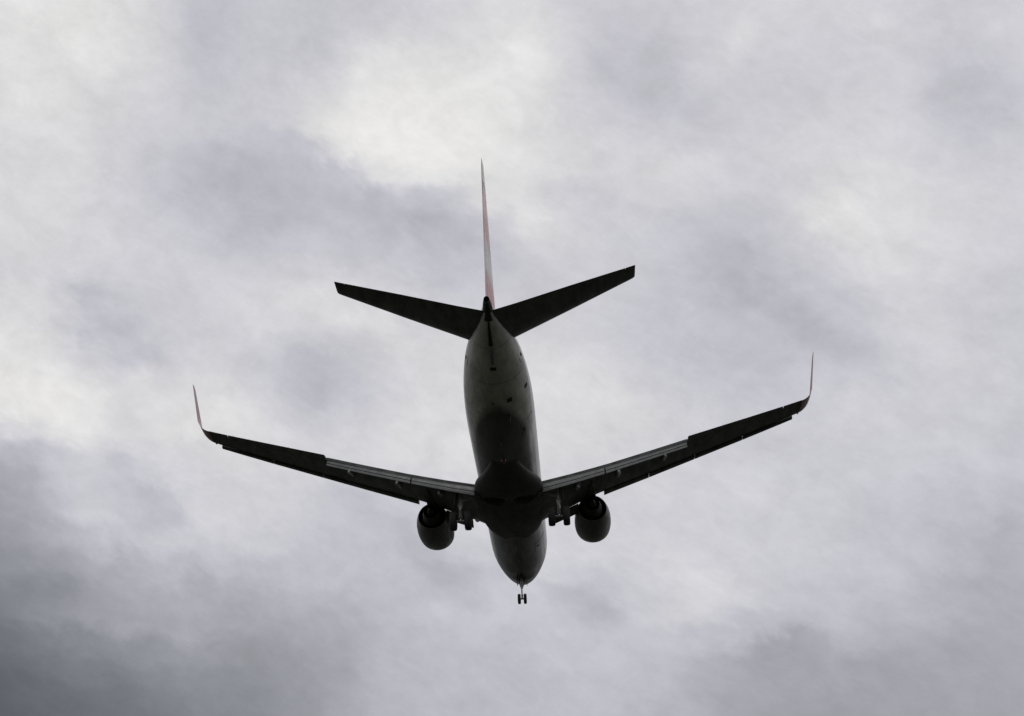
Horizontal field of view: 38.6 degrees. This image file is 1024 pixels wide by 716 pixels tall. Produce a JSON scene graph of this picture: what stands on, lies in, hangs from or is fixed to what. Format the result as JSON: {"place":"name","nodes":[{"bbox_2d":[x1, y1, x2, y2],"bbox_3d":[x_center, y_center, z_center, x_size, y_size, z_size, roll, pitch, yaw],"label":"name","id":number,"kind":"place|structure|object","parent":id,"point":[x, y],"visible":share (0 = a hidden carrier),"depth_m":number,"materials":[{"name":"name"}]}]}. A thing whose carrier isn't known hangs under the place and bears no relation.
{"place":"outdoors","nodes":[
{"label":"outdoors","id":0,"kind":"place"},
{"bbox_2d":[193,157,812,603],"bbox_3d":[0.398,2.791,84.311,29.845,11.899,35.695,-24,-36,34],"label":"airliner","id":1,"kind":"object","parent":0,"point":[511,499],"visible":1,"depth_m":84.48,"materials":[{"name":"paint"}]},
{"bbox_2d":[0,0,1023,715],"label":"sky","id":2,"kind":"structure","parent":0,"point":[187,187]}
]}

